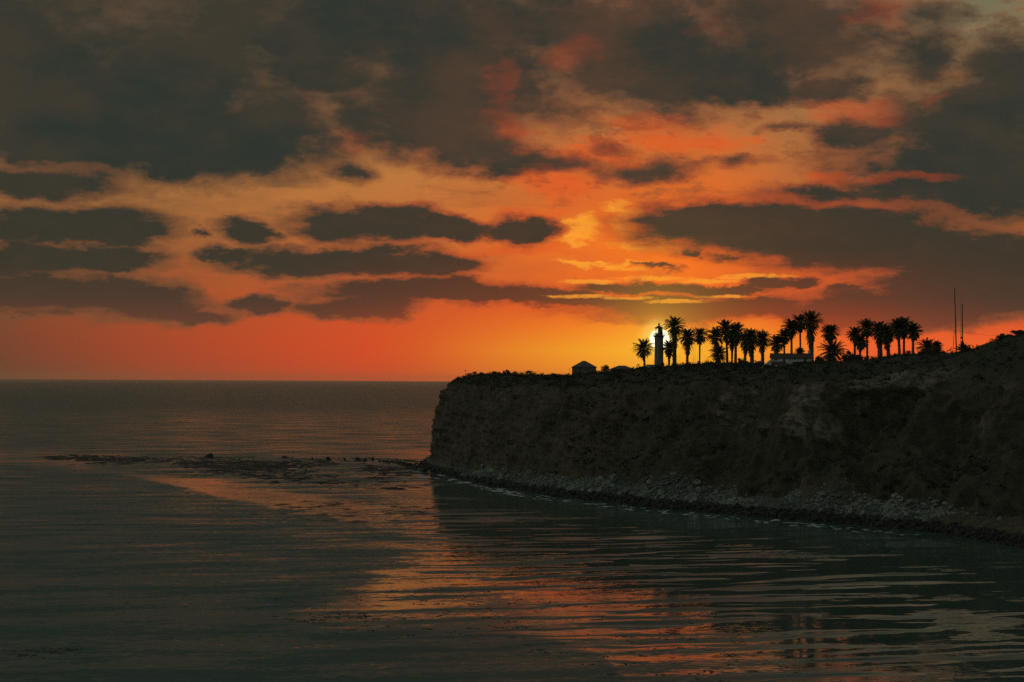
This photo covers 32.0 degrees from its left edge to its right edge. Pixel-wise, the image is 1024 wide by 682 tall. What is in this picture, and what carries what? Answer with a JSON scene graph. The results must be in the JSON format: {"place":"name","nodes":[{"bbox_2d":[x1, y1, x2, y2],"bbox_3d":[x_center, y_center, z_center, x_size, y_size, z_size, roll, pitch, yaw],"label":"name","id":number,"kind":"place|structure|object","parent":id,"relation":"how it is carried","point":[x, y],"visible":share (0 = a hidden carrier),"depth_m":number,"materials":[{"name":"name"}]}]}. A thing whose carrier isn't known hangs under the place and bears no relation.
{"place":"outdoors","nodes":[
{"label":"outdoors","id":0,"kind":"place"},
{"bbox_2d":[11,500,866,681],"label":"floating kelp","id":1,"kind":"object","parent":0,"point":[364,614],"visible":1,"depth_m":273.83},
{"bbox_2d":[0,379,1023,681],"bbox_3d":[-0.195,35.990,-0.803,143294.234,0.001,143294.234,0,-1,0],"label":"sea water","id":2,"kind":"structure","parent":0,"point":[142,571],"depth_m":337.86,"materials":[{"name":"grey liquid"}]},
{"bbox_2d":[40,454,434,489],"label":"reef ledges","id":3,"kind":"object","parent":2,"relation":"in","point":[248,465],"visible":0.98,"depth_m":735.15,"materials":[{"name":"black stone"}]},
{"bbox_2d":[402,469,916,534],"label":"shore foam","id":4,"kind":"object","parent":2,"relation":"on","point":[512,494],"visible":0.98,"depth_m":526.01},
{"bbox_2d":[0,0,1023,380],"label":"sky","id":5,"kind":"structure","parent":0,"point":[285,190],"materials":[{"name":"orange"}]},
{"bbox_2d":[423,334,1023,543],"bbox_3d":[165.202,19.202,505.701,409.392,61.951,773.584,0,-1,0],"label":"headland","id":6,"kind":"structure","parent":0,"point":[945,416],"depth_m":512.41,"materials":[{"name":"brown stone"}]},
{"bbox_2d":[483,370,496,375],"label":"shrub","id":7,"kind":"object","parent":6,"relation":"on","point":[493,372],"visible":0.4,"depth_m":787.08,"materials":[{"name":"black plant"}]},
{"bbox_2d":[502,369,510,375],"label":"shrub","id":8,"kind":"object","parent":6,"relation":"on","point":[507,372],"visible":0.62,"depth_m":783.59,"materials":[{"name":"black plant"}]},
{"bbox_2d":[513,371,536,374],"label":"shrub","id":9,"kind":"object","parent":6,"relation":"on","point":[527,372],"visible":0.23,"depth_m":775.82,"materials":[{"name":"black plant"}]},
{"bbox_2d":[571,361,596,373],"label":"signal house","id":10,"kind":"structure","parent":6,"relation":"on","point":[584,367],"depth_m":717.94,"materials":[{"name":"metal"}]},
{"bbox_2d":[601,364,608,371],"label":"tree","id":11,"kind":"object","parent":6,"relation":"on","point":[605,368],"visible":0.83,"depth_m":723.67,"materials":[{"name":"black plant"}]},
{"bbox_2d":[611,362,632,369],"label":"house","id":12,"kind":"structure","parent":6,"relation":"on","point":[623,367],"depth_m":713.30,"materials":[{"name":"metal"}]},
{"bbox_2d":[631,338,653,365],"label":"palm tree","id":13,"kind":"object","parent":6,"relation":"on","point":[643,348],"visible":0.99,"depth_m":707.04,"materials":[{"name":"black plant"}]},
{"bbox_2d":[653,323,664,364],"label":"lighthouse","id":14,"kind":"object","parent":6,"relation":"on","point":[659,336],"visible":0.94,"depth_m":703.66,"materials":[{"name":"concrete"}]},
{"bbox_2d":[663,340,678,364],"bbox_3d":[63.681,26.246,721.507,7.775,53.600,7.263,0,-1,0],"label":"palm tree","id":15,"kind":"object","parent":6,"relation":"on","point":[667,348],"visible":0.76,"depth_m":721.18,"materials":[{"name":"black plant"}]},
{"bbox_2d":[661,316,686,363],"bbox_3d":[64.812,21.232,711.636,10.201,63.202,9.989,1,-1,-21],"label":"palm tree","id":16,"kind":"object","parent":6,"relation":"on","point":[674,331],"visible":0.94,"depth_m":711.21,"materials":[{"name":"black plant"}]},
{"bbox_2d":[677,327,696,361],"bbox_3d":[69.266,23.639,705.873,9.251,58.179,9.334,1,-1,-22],"label":"palm tree","id":17,"kind":"object","parent":6,"relation":"on","point":[686,340],"visible":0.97,"depth_m":705.13,"materials":[{"name":"black plant"}]},
{"bbox_2d":[694,479,701,485],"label":"boulder","id":18,"kind":"object","parent":6,"relation":"on","point":[698,482],"visible":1,"depth_m":510.97,"materials":[{"name":"grey stone"}]},
{"bbox_2d":[691,328,708,362],"bbox_3d":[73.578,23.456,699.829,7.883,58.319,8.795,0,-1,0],"label":"palm tree","id":19,"kind":"object","parent":6,"relation":"on","point":[699,336],"visible":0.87,"depth_m":699.45,"materials":[{"name":"black plant"}]},
{"bbox_2d":[705,327,723,347],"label":"palm tree","id":20,"kind":"object","parent":6,"relation":"on","point":[715,339],"visible":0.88,"depth_m":671.02,"materials":[{"name":"black plant"}]},
{"bbox_2d":[708,344,727,362],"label":"palm tree","id":21,"kind":"object","parent":6,"relation":"on","point":[718,350],"visible":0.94,"depth_m":663.13,"materials":[{"name":"black plant"}]},
{"bbox_2d":[420,461,1023,547],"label":"wet shore rocks","id":22,"kind":"object","parent":6,"relation":"on","point":[992,536],"visible":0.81,"depth_m":476.75,"materials":[{"name":"black stone"}]},
{"bbox_2d":[713,319,736,361],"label":"palm tree","id":23,"kind":"object","parent":6,"relation":"on","point":[724,328],"visible":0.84,"depth_m":667.31,"materials":[{"name":"black plant"}]},
{"bbox_2d":[430,333,1023,515],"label":"hillside scrub","id":24,"kind":"object","parent":6,"relation":"on","point":[658,368],"visible":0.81,"depth_m":561.65,"materials":[{"name":"green plant"}]},
{"bbox_2d":[436,461,1019,530],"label":"beach cobbles","id":25,"kind":"object","parent":6,"relation":"on","point":[818,499],"visible":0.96,"depth_m":495.54,"materials":[{"name":"grey stone"}]},
{"bbox_2d":[728,336,733,362],"bbox_3d":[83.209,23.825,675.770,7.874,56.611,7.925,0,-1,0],"label":"palm tree","id":26,"kind":"object","parent":6,"relation":"on","point":[731,345],"visible":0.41,"depth_m":675.62,"materials":[{"name":"black plant"}]},
{"bbox_2d":[726,322,746,361],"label":"palm tree","id":27,"kind":"object","parent":6,"relation":"on","point":[736,330],"visible":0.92,"depth_m":659.41,"materials":[{"name":"black plant"}]},
{"bbox_2d":[736,332,747,361],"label":"palm tree","id":28,"kind":"object","parent":6,"relation":"on","point":[742,344],"visible":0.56,"depth_m":654.56,"materials":[{"name":"black plant"}]},
{"bbox_2d":[740,328,757,362],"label":"palm tree","id":29,"kind":"object","parent":6,"relation":"on","point":[749,334],"visible":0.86,"depth_m":647.08,"materials":[{"name":"black plant"}]},
{"bbox_2d":[752,329,770,362],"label":"palm tree","id":30,"kind":"object","parent":6,"relation":"on","point":[761,340],"visible":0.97,"depth_m":639.28,"materials":[{"name":"black plant"}]},
{"bbox_2d":[768,335,786,352],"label":"palm tree","id":31,"kind":"object","parent":6,"relation":"on","point":[777,346],"visible":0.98,"depth_m":619.13,"materials":[{"name":"black plant"}]},
{"bbox_2d":[777,328,789,352],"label":"palm tree","id":32,"kind":"object","parent":6,"relation":"on","point":[784,335],"visible":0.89,"depth_m":621.30,"materials":[{"name":"black plant"}]},
{"bbox_2d":[765,350,813,366],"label":"white house","id":33,"kind":"structure","parent":6,"relation":"on","point":[780,359],"depth_m":584.36,"materials":[{"name":"tile"}]},
{"bbox_2d":[780,318,801,352],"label":"palm tree","id":34,"kind":"object","parent":6,"relation":"on","point":[791,330],"visible":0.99,"depth_m":615.47,"materials":[{"name":"black plant"}]},
{"bbox_2d":[791,314,806,346],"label":"palm tree","id":35,"kind":"object","parent":6,"relation":"on","point":[800,331],"visible":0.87,"depth_m":617.54,"materials":[{"name":"black plant"}]},
{"bbox_2d":[794,347,803,352],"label":"shrub","id":36,"kind":"object","parent":6,"relation":"on","point":[799,350],"visible":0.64,"depth_m":605.61,"materials":[{"name":"black plant"}]},
{"bbox_2d":[793,361,815,363],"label":"shrub","id":37,"kind":"object","parent":6,"relation":"on","point":[804,362],"visible":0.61,"depth_m":579.15,"materials":[{"name":"black plant"}]},
{"bbox_2d":[797,310,823,359],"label":"palm tree","id":38,"kind":"object","parent":6,"relation":"on","point":[812,323],"visible":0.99,"depth_m":611.38,"materials":[{"name":"black plant"}]},
{"bbox_2d":[815,356,823,362],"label":"shrub","id":39,"kind":"object","parent":6,"relation":"on","point":[819,358],"visible":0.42,"depth_m":591.48,"materials":[{"name":"black plant"}]},
{"bbox_2d":[819,323,839,340],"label":"palm tree","id":40,"kind":"object","parent":6,"relation":"on","point":[830,332],"visible":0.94,"depth_m":603.24,"materials":[{"name":"black plant"}]},
{"bbox_2d":[817,339,848,361],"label":"palm tree","id":41,"kind":"object","parent":6,"relation":"on","point":[831,352],"visible":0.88,"depth_m":594.57,"materials":[{"name":"black plant"}]},
{"bbox_2d":[840,349,856,359],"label":"tree","id":42,"kind":"object","parent":6,"relation":"on","point":[848,354],"visible":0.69,"depth_m":587.61,"materials":[{"name":"black plant"}]},
{"bbox_2d":[845,327,861,353],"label":"palm tree","id":43,"kind":"object","parent":6,"relation":"on","point":[853,333],"visible":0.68,"depth_m":589.68,"materials":[{"name":"black plant"}]},
{"bbox_2d":[852,334,869,354],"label":"palm tree","id":44,"kind":"object","parent":6,"relation":"on","point":[860,344],"visible":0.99,"depth_m":583.33,"materials":[{"name":"black plant"}]},
{"bbox_2d":[857,318,875,356],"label":"palm tree","id":45,"kind":"object","parent":6,"relation":"on","point":[866,328],"visible":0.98,"depth_m":581.41,"materials":[{"name":"black plant"}]},
{"bbox_2d":[873,499,880,504],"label":"boulder","id":46,"kind":"object","parent":6,"relation":"on","point":[876,501],"visible":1,"depth_m":458.55,"materials":[{"name":"grey stone"}]},
{"bbox_2d":[867,321,887,355],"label":"palm tree","id":47,"kind":"object","parent":6,"relation":"on","point":[878,342],"visible":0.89,"depth_m":577.38,"materials":[{"name":"black plant"}]},
{"bbox_2d":[875,325,896,355],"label":"palm tree","id":48,"kind":"object","parent":6,"relation":"on","point":[886,338],"visible":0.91,"depth_m":573.36,"materials":[{"name":"black plant"}]},
{"bbox_2d":[887,317,908,353],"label":"palm tree","id":49,"kind":"object","parent":6,"relation":"on","point":[897,326],"visible":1,"depth_m":565.24,"materials":[{"name":"black plant"}]},
{"bbox_2d":[898,316,913,352],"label":"palm tree","id":50,"kind":"object","parent":6,"relation":"on","point":[904,337],"visible":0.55,"depth_m":569.76,"materials":[{"name":"black plant"}]},
{"bbox_2d":[904,322,923,353],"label":"palm tree","id":51,"kind":"object","parent":6,"relation":"on","point":[912,332],"visible":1,"depth_m":561.40,"materials":[{"name":"black plant"}]},
{"bbox_2d":[916,337,934,352],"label":"palm tree","id":52,"kind":"object","parent":6,"relation":"on","point":[926,342],"visible":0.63,"depth_m":555.50,"materials":[{"name":"black plant"}]},
{"bbox_2d":[922,346,942,352],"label":"shrub","id":53,"kind":"object","parent":6,"relation":"on","point":[934,349],"visible":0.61,"depth_m":551.09,"materials":[{"name":"black plant"}]},
{"bbox_2d":[930,340,942,349],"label":"palm tree","id":54,"kind":"object","parent":6,"relation":"on","point":[937,343],"visible":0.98,"depth_m":553.58,"materials":[{"name":"black plant"}]},
{"bbox_2d":[954,288,956,350],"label":"mast","id":55,"kind":"object","parent":6,"relation":"on","point":[955,322],"visible":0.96,"depth_m":545.12,"materials":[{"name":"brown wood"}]},
{"bbox_2d":[954,343,969,351],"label":"shrub","id":56,"kind":"object","parent":6,"relation":"on","point":[963,346],"visible":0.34,"depth_m":545.35,"materials":[{"name":"black plant"}]},
{"bbox_2d":[961,304,963,344],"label":"mast","id":57,"kind":"object","parent":6,"relation":"on","point":[962,341],"visible":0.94,"depth_m":546.08,"materials":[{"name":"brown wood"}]},
{"bbox_2d":[996,333,1012,338],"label":"shrub","id":58,"kind":"object","parent":6,"relation":"on","point":[1001,335],"visible":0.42,"depth_m":511.28,"materials":[{"name":"black plant"}]},
{"bbox_2d":[1010,330,1023,334],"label":"shrub","id":59,"kind":"object","parent":6,"relation":"on","point":[1018,331],"visible":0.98,"depth_m":500.91,"materials":[{"name":"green plant"}]}
]}

